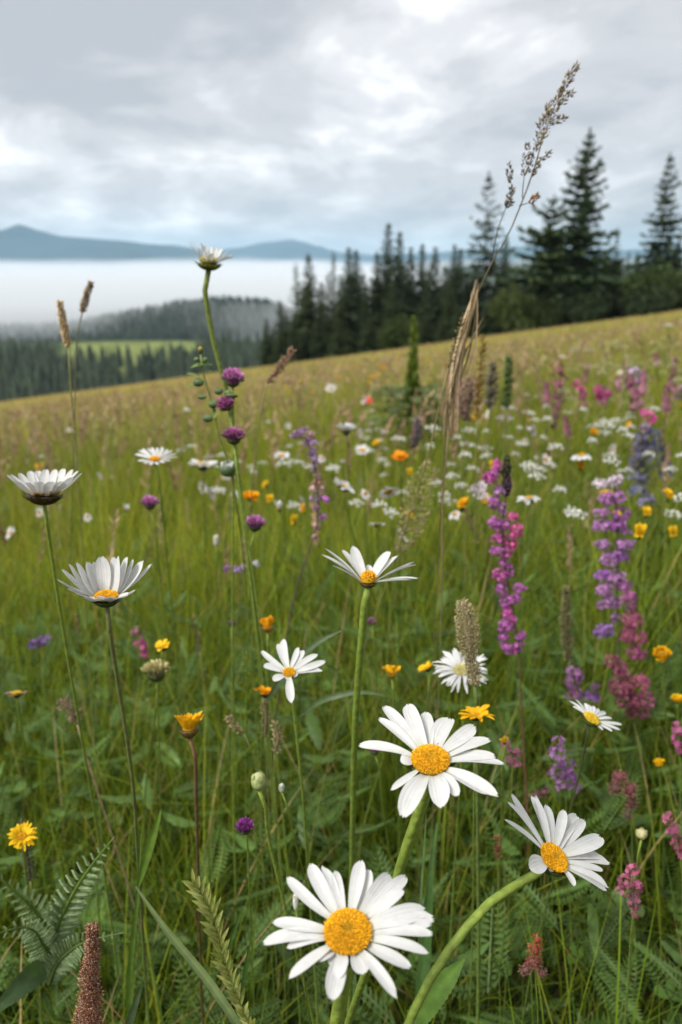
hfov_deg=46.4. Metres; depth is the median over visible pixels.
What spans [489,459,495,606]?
buttercup
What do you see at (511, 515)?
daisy
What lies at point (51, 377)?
wood
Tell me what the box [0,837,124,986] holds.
feathery plant
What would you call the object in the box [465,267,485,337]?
spruce tree
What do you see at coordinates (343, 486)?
daisy
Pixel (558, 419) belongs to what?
cream umbel
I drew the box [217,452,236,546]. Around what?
white umbel
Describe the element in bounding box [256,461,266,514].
white umbel
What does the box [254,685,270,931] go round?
marigold
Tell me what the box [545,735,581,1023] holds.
lilac spike
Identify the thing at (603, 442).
white umbel
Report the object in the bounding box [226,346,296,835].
grass stalk
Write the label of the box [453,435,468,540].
white umbel
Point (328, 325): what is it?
spruce tree
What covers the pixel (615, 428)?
white umbel
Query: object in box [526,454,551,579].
daisy
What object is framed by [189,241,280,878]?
daisy
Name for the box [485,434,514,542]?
white umbel
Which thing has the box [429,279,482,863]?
dry straw
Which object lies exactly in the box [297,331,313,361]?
spruce tree
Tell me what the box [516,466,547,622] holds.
white umbel
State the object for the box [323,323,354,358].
spruce tree
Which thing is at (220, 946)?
grass ear
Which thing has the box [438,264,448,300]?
spruce tree
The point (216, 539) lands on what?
flower bud
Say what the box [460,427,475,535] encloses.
white umbel
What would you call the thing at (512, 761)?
sorrel
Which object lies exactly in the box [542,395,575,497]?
cream umbel
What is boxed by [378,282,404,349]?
spruce tree
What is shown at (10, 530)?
daisy
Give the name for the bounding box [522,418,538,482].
white umbel
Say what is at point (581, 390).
pink spike
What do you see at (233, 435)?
clover
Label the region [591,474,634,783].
purple spike
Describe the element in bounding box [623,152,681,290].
spruce tree
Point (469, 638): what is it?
grass stalk
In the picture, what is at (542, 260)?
spruce tree
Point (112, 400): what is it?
flowering grass
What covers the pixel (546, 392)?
pink flower
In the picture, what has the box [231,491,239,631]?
white umbel
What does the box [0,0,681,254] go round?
sky
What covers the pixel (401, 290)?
spruce tree
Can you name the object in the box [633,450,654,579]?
white umbel
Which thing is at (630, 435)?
white umbel
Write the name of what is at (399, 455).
marigold
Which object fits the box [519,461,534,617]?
white umbel
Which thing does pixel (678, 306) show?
spruce tree
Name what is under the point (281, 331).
spruce tree
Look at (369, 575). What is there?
daisy
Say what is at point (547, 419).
white umbel
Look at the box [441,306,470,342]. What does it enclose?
spruce tree
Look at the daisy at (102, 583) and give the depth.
0.51 m
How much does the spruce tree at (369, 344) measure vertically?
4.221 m
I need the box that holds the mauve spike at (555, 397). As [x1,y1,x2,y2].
[548,363,568,533]
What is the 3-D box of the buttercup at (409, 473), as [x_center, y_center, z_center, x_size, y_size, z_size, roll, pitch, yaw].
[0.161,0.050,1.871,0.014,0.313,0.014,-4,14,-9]
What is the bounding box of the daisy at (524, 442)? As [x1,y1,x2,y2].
[519,441,528,501]
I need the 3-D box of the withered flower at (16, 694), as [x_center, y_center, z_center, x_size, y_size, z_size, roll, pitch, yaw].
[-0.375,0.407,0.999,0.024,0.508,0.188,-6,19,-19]
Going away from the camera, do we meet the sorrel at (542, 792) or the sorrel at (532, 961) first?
the sorrel at (532, 961)
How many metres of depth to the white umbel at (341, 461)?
2.71 m
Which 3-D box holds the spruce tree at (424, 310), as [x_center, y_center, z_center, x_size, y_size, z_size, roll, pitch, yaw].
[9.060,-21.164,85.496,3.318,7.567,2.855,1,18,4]
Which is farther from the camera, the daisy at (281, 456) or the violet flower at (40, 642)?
the daisy at (281, 456)
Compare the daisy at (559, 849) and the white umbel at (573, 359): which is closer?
the daisy at (559, 849)
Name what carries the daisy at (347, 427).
on the meadow ground at (26, 302)
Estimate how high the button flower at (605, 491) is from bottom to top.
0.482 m
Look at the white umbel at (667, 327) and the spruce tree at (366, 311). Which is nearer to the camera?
the white umbel at (667, 327)
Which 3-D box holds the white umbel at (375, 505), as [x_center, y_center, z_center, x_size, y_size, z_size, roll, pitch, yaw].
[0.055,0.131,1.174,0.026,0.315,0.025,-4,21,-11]
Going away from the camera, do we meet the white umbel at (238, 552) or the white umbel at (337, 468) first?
the white umbel at (238, 552)
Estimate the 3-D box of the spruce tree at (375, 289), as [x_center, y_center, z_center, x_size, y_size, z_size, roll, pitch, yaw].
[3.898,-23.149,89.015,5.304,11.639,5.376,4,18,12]
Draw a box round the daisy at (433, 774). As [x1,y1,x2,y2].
[344,704,504,1023]
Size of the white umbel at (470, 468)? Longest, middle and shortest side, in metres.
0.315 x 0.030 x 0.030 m
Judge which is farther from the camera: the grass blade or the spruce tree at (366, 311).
the spruce tree at (366, 311)
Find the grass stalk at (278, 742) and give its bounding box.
[270,720,286,1023]
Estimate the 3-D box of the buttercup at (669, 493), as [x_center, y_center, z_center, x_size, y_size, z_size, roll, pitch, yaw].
[0.455,0.122,1.125,0.014,0.313,0.014,1,3,-32]
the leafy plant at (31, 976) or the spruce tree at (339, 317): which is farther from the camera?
the spruce tree at (339, 317)
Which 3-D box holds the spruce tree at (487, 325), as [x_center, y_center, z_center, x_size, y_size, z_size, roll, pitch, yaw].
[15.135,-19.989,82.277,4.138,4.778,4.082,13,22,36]
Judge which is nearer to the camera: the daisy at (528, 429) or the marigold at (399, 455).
the marigold at (399, 455)
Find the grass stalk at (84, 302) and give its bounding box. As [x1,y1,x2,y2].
[68,279,94,873]
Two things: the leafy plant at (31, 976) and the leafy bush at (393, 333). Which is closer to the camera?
the leafy plant at (31, 976)
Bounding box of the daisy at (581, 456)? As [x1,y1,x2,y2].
[571,453,591,616]
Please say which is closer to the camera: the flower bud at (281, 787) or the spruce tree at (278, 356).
the flower bud at (281, 787)
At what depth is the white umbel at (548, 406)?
2.36 m
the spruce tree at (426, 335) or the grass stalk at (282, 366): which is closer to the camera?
the grass stalk at (282, 366)
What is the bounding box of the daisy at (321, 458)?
[318,455,325,580]
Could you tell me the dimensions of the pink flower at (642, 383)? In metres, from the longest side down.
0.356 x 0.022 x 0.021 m
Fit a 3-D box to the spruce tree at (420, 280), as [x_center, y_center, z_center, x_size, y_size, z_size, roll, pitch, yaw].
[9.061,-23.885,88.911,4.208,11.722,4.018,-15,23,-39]
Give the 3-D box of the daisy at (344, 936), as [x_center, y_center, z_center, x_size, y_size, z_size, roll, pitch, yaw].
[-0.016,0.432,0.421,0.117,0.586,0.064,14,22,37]
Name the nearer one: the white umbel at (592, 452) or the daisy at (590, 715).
the daisy at (590, 715)
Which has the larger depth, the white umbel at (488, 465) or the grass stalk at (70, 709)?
the white umbel at (488, 465)
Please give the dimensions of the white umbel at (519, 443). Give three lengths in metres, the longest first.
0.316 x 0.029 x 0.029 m
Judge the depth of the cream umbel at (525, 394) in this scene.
2.57 m
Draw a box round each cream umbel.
[379,393,402,470]
[521,393,530,477]
[542,387,569,501]
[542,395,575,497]
[569,364,592,437]
[573,396,613,485]
[597,369,606,446]
[604,340,620,369]
[618,400,629,458]
[623,362,635,458]
[629,386,639,503]
[651,360,663,446]
[666,362,678,465]
[673,374,681,501]
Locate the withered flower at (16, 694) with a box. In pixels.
[4,690,46,903]
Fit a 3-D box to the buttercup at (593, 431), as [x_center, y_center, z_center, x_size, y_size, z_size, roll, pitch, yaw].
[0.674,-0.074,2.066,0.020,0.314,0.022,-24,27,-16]
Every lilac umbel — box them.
[434,485,485,664]
[456,482,486,648]
[496,415,513,501]
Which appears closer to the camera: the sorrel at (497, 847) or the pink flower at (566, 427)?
the sorrel at (497, 847)
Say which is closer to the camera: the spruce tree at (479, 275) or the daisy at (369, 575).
the daisy at (369, 575)
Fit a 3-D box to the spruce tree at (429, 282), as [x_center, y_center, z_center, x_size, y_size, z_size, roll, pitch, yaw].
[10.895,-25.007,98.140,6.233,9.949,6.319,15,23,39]
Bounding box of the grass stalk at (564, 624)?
[559,585,578,801]
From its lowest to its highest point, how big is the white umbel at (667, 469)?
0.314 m
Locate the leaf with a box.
[406,958,464,1023]
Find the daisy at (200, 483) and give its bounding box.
[198,481,212,592]
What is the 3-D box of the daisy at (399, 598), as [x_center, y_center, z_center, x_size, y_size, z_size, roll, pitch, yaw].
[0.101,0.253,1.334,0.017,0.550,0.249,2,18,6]
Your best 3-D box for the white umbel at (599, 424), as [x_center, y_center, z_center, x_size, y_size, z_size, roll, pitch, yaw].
[0.579,-0.056,1.885,0.031,0.315,0.031,-2,16,-44]
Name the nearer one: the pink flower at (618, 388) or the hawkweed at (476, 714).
the hawkweed at (476, 714)
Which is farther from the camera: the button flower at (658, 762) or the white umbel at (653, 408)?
the white umbel at (653, 408)
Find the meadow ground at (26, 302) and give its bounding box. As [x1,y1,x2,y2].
[0,262,681,1023]
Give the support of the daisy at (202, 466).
on the meadow ground at (26, 302)
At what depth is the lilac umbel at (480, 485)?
1.37 m
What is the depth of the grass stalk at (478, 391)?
1.15 m
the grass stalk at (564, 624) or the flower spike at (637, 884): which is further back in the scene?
the grass stalk at (564, 624)
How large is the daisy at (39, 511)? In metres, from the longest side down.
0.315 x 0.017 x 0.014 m
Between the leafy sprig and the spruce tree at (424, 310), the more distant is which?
the spruce tree at (424, 310)
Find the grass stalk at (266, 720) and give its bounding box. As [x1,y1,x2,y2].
[259,699,279,1021]
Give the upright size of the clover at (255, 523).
0.663 m
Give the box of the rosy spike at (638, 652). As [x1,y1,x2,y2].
[619,589,647,771]
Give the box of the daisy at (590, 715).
[523,700,621,1019]
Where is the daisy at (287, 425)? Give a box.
[285,423,290,460]
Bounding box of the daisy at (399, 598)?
[397,528,407,687]
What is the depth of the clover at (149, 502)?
1.00 m
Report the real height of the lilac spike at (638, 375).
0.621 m
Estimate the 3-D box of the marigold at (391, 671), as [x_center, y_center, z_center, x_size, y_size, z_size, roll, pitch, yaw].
[0.067,0.365,0.930,0.019,0.486,0.146,5,18,14]
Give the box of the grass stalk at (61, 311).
[56,299,113,958]
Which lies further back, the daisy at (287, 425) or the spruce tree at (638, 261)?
the spruce tree at (638, 261)
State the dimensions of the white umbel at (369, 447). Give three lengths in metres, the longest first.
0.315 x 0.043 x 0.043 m
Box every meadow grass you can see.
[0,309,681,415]
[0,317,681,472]
[0,339,681,690]
[0,423,681,1023]
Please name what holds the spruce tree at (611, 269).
on the meadow ground at (26, 302)
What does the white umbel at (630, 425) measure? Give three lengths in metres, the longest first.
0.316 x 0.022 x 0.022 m
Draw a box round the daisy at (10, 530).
[6,526,41,666]
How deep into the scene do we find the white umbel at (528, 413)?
3.30 m
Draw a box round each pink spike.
[130,626,157,866]
[572,379,588,535]
[593,385,613,533]
[614,369,627,511]
[670,383,681,490]
[671,721,681,989]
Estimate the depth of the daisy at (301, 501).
1.91 m
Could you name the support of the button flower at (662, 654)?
on the meadow ground at (26, 302)
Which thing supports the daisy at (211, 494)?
on the meadow ground at (26, 302)
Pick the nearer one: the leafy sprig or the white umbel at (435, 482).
the leafy sprig
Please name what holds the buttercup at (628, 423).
on the meadow ground at (26, 302)
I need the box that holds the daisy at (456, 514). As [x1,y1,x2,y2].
[433,511,459,642]
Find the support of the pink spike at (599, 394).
on the meadow ground at (26, 302)
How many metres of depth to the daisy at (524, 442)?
2.67 m
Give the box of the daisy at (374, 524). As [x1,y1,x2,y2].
[369,522,387,699]
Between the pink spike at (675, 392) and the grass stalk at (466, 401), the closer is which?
the grass stalk at (466, 401)
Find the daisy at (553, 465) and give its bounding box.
[531,463,556,599]
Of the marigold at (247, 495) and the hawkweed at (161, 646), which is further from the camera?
the marigold at (247, 495)
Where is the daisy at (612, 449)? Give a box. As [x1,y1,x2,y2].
[586,444,615,508]
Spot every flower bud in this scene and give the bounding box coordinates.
[213,534,223,816]
[220,459,236,476]
[251,770,314,1023]
[279,783,329,1022]
[293,894,310,1023]
[623,827,647,1023]
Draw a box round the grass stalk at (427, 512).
[376,460,439,841]
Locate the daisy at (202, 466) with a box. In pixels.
[188,459,218,673]
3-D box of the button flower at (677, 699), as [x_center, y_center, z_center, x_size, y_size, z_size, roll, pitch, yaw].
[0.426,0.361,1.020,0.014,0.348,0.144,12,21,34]
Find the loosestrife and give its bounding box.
[481,454,528,917]
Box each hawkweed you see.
[7,821,40,1023]
[143,639,169,931]
[174,711,203,1023]
[458,704,494,1023]
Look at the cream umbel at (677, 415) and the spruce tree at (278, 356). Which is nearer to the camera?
the cream umbel at (677, 415)
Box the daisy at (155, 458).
[136,447,193,858]
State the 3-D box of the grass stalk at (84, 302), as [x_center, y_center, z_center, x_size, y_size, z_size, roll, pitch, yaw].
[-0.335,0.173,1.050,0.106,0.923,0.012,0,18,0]
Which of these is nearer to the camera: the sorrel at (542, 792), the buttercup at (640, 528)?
the sorrel at (542, 792)
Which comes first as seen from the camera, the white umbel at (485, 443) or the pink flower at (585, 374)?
the white umbel at (485, 443)
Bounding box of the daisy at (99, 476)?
[97,472,115,557]
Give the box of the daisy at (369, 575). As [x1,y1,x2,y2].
[321,546,416,1012]
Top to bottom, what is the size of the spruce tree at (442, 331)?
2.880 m
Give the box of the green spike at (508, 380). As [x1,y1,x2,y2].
[499,354,514,582]
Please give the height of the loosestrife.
0.648 m
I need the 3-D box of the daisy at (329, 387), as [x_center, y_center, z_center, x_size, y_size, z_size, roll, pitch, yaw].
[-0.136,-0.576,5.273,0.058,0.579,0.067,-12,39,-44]
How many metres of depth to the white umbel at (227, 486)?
2.20 m
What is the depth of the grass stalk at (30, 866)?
0.71 m
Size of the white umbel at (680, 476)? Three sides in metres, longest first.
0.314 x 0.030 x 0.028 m
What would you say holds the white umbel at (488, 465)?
on the meadow ground at (26, 302)
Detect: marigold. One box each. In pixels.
[243,490,260,705]
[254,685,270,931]
[260,615,277,898]
[381,665,400,900]
[391,450,407,596]
[415,661,431,894]
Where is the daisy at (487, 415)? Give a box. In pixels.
[480,410,490,479]
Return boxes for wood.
[0,294,316,342]
[0,329,277,401]
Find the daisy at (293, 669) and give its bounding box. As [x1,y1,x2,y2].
[261,639,324,1023]
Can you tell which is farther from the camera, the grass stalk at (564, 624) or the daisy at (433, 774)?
the grass stalk at (564, 624)
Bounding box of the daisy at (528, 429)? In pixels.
[527,426,538,521]
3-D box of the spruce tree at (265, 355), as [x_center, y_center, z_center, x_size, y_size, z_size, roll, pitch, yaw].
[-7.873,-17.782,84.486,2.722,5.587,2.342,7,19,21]
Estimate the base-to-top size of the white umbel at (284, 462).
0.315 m
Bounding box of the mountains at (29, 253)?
[0,224,442,280]
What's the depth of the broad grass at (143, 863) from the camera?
0.52 m
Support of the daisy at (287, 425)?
on the meadow ground at (26, 302)
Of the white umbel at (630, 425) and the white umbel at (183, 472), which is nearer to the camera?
the white umbel at (630, 425)
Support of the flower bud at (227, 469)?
attached to the leafy sprig
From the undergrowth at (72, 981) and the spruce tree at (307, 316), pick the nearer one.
the undergrowth at (72, 981)
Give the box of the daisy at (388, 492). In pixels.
[379,486,403,676]
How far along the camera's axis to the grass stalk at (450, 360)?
0.75 m
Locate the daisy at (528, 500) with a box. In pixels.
[504,495,540,728]
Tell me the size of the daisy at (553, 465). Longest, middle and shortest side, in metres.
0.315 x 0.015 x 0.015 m
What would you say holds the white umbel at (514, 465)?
on the meadow ground at (26, 302)
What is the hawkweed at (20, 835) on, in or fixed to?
on the meadow ground at (26, 302)
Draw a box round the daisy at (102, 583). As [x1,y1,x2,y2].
[58,556,151,1023]
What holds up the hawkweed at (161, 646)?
on the meadow ground at (26, 302)
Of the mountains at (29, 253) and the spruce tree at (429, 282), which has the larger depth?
the mountains at (29, 253)
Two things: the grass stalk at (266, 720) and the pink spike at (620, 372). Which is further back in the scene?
the pink spike at (620, 372)
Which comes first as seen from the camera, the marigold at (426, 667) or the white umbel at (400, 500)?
the marigold at (426, 667)
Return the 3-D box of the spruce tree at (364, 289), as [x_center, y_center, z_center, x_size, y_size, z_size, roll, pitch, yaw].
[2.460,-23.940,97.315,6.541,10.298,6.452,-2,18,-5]
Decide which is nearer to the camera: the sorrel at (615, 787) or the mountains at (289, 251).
the sorrel at (615, 787)
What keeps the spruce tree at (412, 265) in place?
on the meadow ground at (26, 302)
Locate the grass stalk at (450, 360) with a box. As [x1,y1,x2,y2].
[291,312,464,1023]
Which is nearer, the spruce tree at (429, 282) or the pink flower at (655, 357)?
the pink flower at (655, 357)
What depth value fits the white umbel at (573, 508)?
1.22 m
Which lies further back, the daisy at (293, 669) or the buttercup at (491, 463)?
the buttercup at (491, 463)
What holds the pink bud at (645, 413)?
on the meadow ground at (26, 302)
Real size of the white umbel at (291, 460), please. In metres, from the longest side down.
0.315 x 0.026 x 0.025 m
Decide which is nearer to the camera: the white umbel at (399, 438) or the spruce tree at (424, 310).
the white umbel at (399, 438)
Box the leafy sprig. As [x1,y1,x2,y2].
[187,346,266,984]
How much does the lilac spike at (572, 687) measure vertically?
0.367 m
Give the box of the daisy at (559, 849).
[404,794,609,1023]
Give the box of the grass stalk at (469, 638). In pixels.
[454,597,481,1023]
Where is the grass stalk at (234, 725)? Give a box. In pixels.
[224,715,276,1023]
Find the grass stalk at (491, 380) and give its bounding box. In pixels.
[482,361,500,568]
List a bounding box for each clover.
[139,494,184,801]
[216,396,296,1003]
[221,367,244,1004]
[221,426,289,1000]
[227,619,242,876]
[235,817,254,1017]
[245,514,265,922]
[367,617,382,850]
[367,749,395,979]
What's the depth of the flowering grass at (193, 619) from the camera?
1.72 m
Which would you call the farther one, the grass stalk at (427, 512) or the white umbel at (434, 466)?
the white umbel at (434, 466)
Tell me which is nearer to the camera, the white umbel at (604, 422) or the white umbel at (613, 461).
the white umbel at (613, 461)
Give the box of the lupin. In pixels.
[626,423,675,593]
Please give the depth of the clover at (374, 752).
0.79 m
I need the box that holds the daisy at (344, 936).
[263,860,433,1023]
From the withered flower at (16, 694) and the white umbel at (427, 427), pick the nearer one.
the withered flower at (16, 694)
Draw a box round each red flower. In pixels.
[361,395,372,521]
[604,653,656,825]
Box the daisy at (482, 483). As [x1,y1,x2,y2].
[479,480,486,620]
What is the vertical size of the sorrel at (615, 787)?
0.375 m
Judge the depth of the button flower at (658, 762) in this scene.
0.89 m
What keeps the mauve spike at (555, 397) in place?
on the meadow ground at (26, 302)
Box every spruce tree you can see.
[255,318,275,366]
[266,336,287,365]
[270,300,290,355]
[282,311,291,343]
[283,313,303,363]
[284,262,302,339]
[286,253,331,356]
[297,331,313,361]
[307,299,330,359]
[308,335,328,360]
[311,282,330,326]
[321,272,335,346]
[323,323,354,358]
[324,251,340,336]
[324,291,355,355]
[329,278,347,333]
[332,248,364,353]
[342,250,365,353]
[351,285,378,351]
[351,317,382,354]
[356,272,369,312]
[359,251,387,350]
[370,222,407,333]
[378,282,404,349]
[381,230,418,347]
[399,247,418,336]
[407,243,432,323]
[415,279,437,341]
[417,246,446,335]
[417,313,436,346]
[419,269,439,307]
[430,320,450,343]
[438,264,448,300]
[440,245,464,313]
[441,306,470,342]
[444,249,472,338]
[447,171,515,329]
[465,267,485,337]
[468,295,502,336]
[489,280,501,334]
[491,237,515,332]
[493,194,593,327]
[508,264,520,332]
[522,261,538,330]
[527,126,626,325]
[546,297,570,327]
[586,254,622,319]
[599,284,628,320]
[605,228,622,319]
[617,262,625,314]
[618,250,631,315]
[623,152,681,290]
[625,252,640,316]
[661,277,681,311]
[665,237,681,311]
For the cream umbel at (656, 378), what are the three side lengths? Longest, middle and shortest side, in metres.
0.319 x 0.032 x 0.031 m
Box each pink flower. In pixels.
[542,381,550,497]
[563,415,571,504]
[575,362,589,437]
[596,385,607,486]
[612,374,622,442]
[622,359,629,413]
[627,373,653,517]
[632,369,646,512]
[653,352,660,424]
[654,357,677,469]
[658,385,670,526]
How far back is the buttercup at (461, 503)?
1.16 m
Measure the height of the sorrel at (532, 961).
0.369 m
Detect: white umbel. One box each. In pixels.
[177,448,189,531]
[187,444,197,507]
[204,455,223,537]
[212,486,225,620]
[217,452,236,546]
[223,477,230,549]
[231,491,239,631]
[236,469,256,590]
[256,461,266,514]
[276,461,291,581]
[285,459,304,590]
[287,500,301,637]
[288,459,306,537]
[304,464,313,514]
[326,463,338,532]
[326,466,340,528]
[339,459,345,522]
[346,499,364,656]
[361,448,375,526]
[362,436,385,502]
[366,427,382,486]
[371,498,387,674]
[377,457,385,505]
[383,430,400,498]
[384,507,416,685]
[391,435,405,519]
[395,490,407,528]
[425,424,440,534]
[425,442,449,540]
[430,479,442,646]
[436,490,450,643]
[439,497,456,614]
[445,462,454,533]
[445,472,459,651]
[447,442,478,542]
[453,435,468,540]
[454,482,495,630]
[457,465,478,599]
[458,450,471,603]
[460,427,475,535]
[472,494,491,606]
[474,445,492,544]
[480,452,510,586]
[483,429,487,534]
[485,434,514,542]
[495,406,514,494]
[505,452,520,539]
[505,471,546,661]
[515,441,523,491]
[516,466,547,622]
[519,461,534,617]
[520,410,534,453]
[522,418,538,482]
[524,463,541,635]
[535,435,547,492]
[540,403,550,504]
[542,415,551,508]
[546,484,566,656]
[548,443,566,562]
[555,509,588,725]
[558,504,578,664]
[568,422,606,550]
[569,348,578,393]
[570,456,621,611]
[572,406,587,515]
[580,417,611,505]
[587,436,596,566]
[589,477,604,637]
[592,429,612,491]
[592,431,608,513]
[596,452,618,552]
[597,423,615,552]
[597,432,634,556]
[611,418,624,463]
[611,424,635,490]
[615,509,681,646]
[616,467,642,611]
[617,425,628,570]
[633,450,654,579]
[646,406,660,538]
[654,452,681,640]
[659,466,678,608]
[664,323,672,332]
[673,492,681,514]
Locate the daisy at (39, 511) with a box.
[36,507,42,617]
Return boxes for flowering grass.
[0,316,681,459]
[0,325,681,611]
[0,424,671,782]
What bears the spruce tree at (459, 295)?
on the meadow ground at (26, 302)
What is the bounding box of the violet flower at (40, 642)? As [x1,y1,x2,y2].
[26,635,58,869]
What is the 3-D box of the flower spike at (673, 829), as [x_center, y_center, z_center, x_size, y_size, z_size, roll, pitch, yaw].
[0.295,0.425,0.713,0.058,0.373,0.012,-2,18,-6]
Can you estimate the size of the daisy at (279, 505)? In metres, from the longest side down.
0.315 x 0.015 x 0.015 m
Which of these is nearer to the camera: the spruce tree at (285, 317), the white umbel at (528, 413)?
the white umbel at (528, 413)
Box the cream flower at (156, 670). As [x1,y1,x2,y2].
[140,658,170,977]
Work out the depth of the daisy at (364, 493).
1.46 m
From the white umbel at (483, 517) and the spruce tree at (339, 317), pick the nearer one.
the white umbel at (483, 517)
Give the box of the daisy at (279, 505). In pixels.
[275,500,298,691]
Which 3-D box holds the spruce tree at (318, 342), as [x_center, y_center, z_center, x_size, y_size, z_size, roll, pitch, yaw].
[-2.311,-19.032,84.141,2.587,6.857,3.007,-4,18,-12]
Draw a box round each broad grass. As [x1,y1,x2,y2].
[126,810,160,1018]
[135,886,241,1023]
[265,630,385,716]
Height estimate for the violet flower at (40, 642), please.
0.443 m
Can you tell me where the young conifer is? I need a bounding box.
[352,315,479,475]
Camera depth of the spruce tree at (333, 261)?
89.22 m
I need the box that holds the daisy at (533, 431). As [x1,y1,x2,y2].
[520,424,536,515]
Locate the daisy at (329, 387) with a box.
[320,383,336,435]
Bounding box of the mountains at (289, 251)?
[218,239,681,264]
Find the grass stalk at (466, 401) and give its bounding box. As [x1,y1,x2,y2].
[455,375,482,598]
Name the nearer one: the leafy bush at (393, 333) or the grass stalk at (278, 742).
the grass stalk at (278, 742)
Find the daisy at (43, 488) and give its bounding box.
[7,468,122,1014]
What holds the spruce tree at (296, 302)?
on the meadow ground at (26, 302)
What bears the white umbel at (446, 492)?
on the undergrowth at (72, 981)
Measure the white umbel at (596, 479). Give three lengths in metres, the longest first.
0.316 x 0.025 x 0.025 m
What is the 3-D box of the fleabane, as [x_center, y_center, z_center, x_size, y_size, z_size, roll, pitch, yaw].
[0.103,0.368,0.779,0.048,0.526,0.097,0,18,0]
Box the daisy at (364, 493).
[361,489,371,614]
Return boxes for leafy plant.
[0,960,46,1011]
[125,987,141,1023]
[223,908,250,994]
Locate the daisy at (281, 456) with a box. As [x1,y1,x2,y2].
[273,451,289,587]
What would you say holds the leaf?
attached to the daisy at (559, 849)
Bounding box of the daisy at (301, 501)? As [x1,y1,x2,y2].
[293,496,304,610]
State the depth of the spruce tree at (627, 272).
90.91 m
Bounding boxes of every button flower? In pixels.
[490,735,507,1023]
[599,490,612,623]
[652,646,671,847]
[653,758,664,904]
[670,694,681,860]
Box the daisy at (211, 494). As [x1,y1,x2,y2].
[208,486,215,555]
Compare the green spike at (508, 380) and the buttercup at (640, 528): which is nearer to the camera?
the buttercup at (640, 528)
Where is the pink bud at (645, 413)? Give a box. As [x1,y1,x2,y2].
[639,407,677,580]
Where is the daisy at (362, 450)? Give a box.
[354,444,370,614]
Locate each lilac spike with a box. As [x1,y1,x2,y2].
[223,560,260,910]
[260,426,329,912]
[408,414,423,620]
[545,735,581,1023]
[563,663,584,889]
[578,682,601,823]
[628,366,643,510]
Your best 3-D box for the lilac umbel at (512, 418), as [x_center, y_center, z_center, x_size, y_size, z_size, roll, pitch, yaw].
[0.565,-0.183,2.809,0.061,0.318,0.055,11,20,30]
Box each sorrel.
[71,918,108,1023]
[493,833,502,1023]
[500,738,521,1023]
[517,932,548,1023]
[528,786,552,1023]
[607,769,638,1023]
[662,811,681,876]
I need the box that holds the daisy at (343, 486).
[334,477,371,616]
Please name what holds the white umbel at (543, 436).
on the meadow ground at (26, 302)
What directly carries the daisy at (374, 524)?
on the meadow ground at (26, 302)
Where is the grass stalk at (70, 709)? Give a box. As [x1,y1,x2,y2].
[56,693,155,1006]
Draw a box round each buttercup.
[262,481,283,550]
[266,494,278,620]
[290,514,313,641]
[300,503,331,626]
[368,439,380,557]
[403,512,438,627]
[406,468,411,506]
[426,497,467,687]
[481,492,494,614]
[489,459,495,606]
[567,460,584,601]
[590,427,604,524]
[599,522,646,708]
[613,511,621,655]
[623,506,651,637]
[626,421,657,525]
[654,488,672,706]
[667,525,677,666]
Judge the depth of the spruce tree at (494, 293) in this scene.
85.84 m
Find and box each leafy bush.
[377,314,421,350]
[488,283,527,333]
[520,291,564,330]
[557,282,613,324]
[611,262,681,314]
[617,283,676,317]
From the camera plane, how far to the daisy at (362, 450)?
1.73 m
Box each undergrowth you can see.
[0,477,681,1023]
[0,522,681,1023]
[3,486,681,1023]
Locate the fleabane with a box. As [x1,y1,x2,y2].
[432,648,487,1019]
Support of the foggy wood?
on the meadow ground at (26, 302)
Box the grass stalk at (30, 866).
[18,818,42,1023]
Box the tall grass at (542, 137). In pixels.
[417,59,580,899]
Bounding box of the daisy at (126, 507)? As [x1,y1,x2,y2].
[123,504,129,596]
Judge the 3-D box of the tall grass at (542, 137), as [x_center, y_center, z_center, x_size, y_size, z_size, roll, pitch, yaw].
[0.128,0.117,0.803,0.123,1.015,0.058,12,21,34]
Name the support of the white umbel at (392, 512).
on the meadow ground at (26, 302)
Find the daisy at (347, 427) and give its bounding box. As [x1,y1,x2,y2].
[336,422,355,608]
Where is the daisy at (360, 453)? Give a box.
[355,445,368,554]
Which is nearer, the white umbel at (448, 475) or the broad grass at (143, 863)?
the broad grass at (143, 863)
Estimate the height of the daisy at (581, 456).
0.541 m
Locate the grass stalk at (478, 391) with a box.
[471,334,487,723]
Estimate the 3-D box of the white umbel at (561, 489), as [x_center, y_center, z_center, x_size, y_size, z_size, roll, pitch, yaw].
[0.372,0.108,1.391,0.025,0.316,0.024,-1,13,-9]
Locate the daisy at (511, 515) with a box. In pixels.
[480,466,532,595]
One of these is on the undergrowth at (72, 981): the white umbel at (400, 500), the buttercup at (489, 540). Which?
the white umbel at (400, 500)
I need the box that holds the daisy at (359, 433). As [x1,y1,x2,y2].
[352,429,362,519]
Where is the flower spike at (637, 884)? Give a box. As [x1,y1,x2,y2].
[615,862,642,1022]
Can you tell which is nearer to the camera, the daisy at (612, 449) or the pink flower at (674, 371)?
the daisy at (612, 449)

